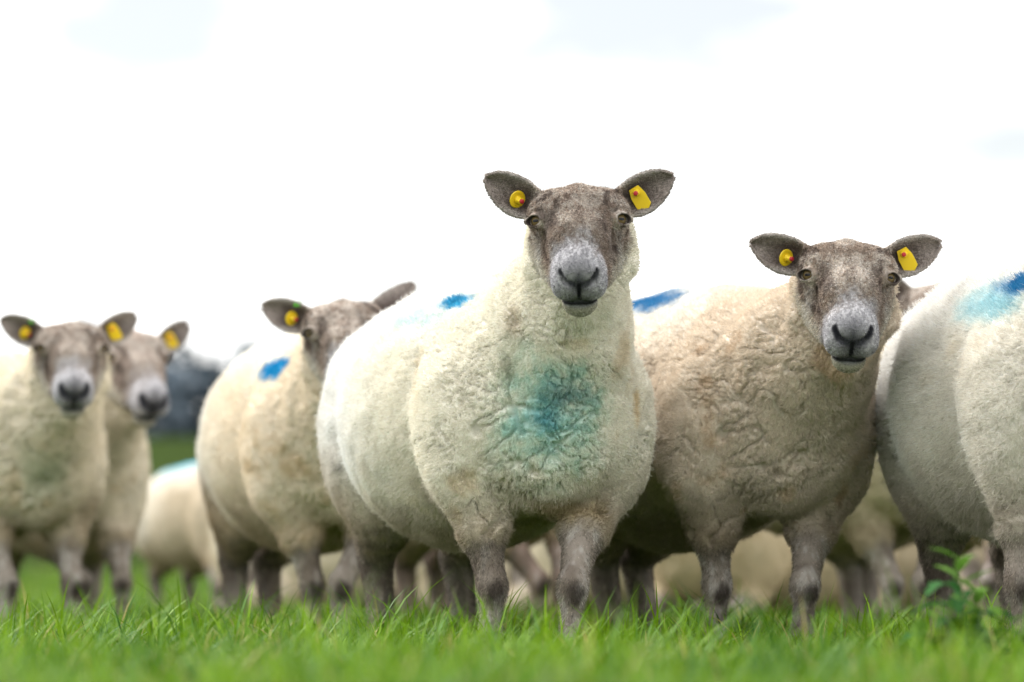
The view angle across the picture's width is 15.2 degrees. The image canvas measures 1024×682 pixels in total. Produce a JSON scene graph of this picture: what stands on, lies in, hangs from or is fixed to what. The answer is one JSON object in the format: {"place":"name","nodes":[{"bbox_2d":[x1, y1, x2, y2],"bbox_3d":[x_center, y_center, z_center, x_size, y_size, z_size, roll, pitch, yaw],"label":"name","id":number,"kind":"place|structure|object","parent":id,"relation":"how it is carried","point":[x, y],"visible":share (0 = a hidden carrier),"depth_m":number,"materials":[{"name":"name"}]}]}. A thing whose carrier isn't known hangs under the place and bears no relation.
{"place":"outdoors","nodes":[
{"label":"outdoors","id":0,"kind":"place"},
{"bbox_2d":[20,438,210,598],"bbox_3d":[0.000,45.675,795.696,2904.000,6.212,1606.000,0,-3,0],"label":"ground","id":1,"kind":"structure","parent":0,"point":[167,453],"depth_m":96.07,"materials":[{"name":"green plant"}]},
{"bbox_2d":[0,310,138,622],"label":"sheep","id":2,"kind":"object","parent":1,"relation":"on","point":[55,382],"visible":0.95,"depth_m":10.10},
{"bbox_2d":[10,319,191,618],"bbox_3d":[-1.315,0.419,11.424,0.544,0.900,1.605,1,-4,-14],"label":"sheep","id":3,"kind":"object","parent":1,"relation":"on","point":[136,402],"visible":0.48,"depth_m":11.10},
{"bbox_2d":[0,314,257,437],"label":"wood","id":4,"kind":"object","parent":1,"relation":"on","point":[187,396],"visible":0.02,"depth_m":180.83,"materials":[{"name":"plant"}]},
{"bbox_2d":[136,462,222,611],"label":"sheep","id":5,"kind":"object","parent":1,"relation":"on","point":[173,533],"visible":0.35,"depth_m":15.40},
{"bbox_2d":[195,281,416,625],"bbox_3d":[-0.457,0.323,9.502,0.546,0.860,1.529,1,-4,-15],"label":"sheep","id":6,"kind":"object","parent":1,"relation":"on","point":[271,512],"visible":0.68,"depth_m":9.25},
{"bbox_2d":[209,529,478,612],"bbox_3d":[-0.620,0.716,14.503,1.160,0.680,0.553,-2,-4,25],"label":"sheep","id":7,"kind":"object","parent":1,"relation":"on","point":[329,564],"visible":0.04,"depth_m":14.32},
{"bbox_2d":[393,529,561,620],"bbox_3d":[-0.030,0.400,10.760,0.566,0.851,1.523,1,-4,-16],"label":"sheep","id":8,"kind":"object","parent":1,"relation":"on","point":[521,560],"visible":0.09,"depth_m":11.15},
{"bbox_2d":[313,168,675,645],"bbox_3d":[-0.022,0.178,7.892,0.538,0.957,1.446,1,-4,-20],"label":"sheep","id":9,"kind":"object","parent":1,"relation":"on","point":[475,427],"visible":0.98,"depth_m":7.57},
{"bbox_2d":[503,540,705,615],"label":"sheep","id":10,"kind":"object","parent":1,"relation":"on","point":[539,552],"visible":0.01,"depth_m":13.12},
{"bbox_2d":[590,232,942,645],"bbox_3d":[0.463,0.245,8.142,0.537,0.853,1.534,2,-4,-25],"label":"sheep","id":11,"kind":"object","parent":1,"relation":"on","point":[764,404],"visible":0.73,"depth_m":7.84},
{"bbox_2d":[653,530,903,617],"bbox_3d":[0.801,0.609,12.362,0.554,0.632,1.306,-2,-4,35],"label":"sheep","id":12,"kind":"object","parent":1,"relation":"on","point":[761,561],"visible":0.2,"depth_m":11.99},
{"bbox_2d":[762,279,940,626],"bbox_3d":[0.967,0.321,9.830,0.537,0.899,1.596,1,-4,-12],"label":"sheep","id":13,"kind":"object","parent":1,"relation":"on","point":[872,533],"visible":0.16,"depth_m":9.60},
{"bbox_2d":[821,544,999,615],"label":"sheep","id":14,"kind":"object","parent":1,"relation":"on","point":[906,559],"visible":0.02,"depth_m":12.88},
{"bbox_2d":[872,240,1023,636],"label":"sheep","id":15,"kind":"object","parent":1,"relation":"on","point":[949,401],"visible":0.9,"depth_m":7.49},
{"bbox_2d":[888,547,1023,666],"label":"weed plant","id":16,"kind":"object","parent":1,"relation":"on","point":[956,604],"visible":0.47,"depth_m":5.89,"materials":[{"name":"green plant"}]},
{"bbox_2d":[960,535,997,621],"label":"sheep","id":17,"kind":"object","parent":1,"relation":"on","point":[987,579],"visible":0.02,"depth_m":10.77},
{"bbox_2d":[0,557,1023,681],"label":"grass","id":18,"kind":"structure","parent":0,"point":[173,639],"depth_m":5.56,"materials":[{"name":"green plant"}]},
{"bbox_2d":[0,0,1023,408],"label":"sky","id":19,"kind":"structure","parent":0,"point":[203,163],"materials":[{"name":"white"}]}
]}

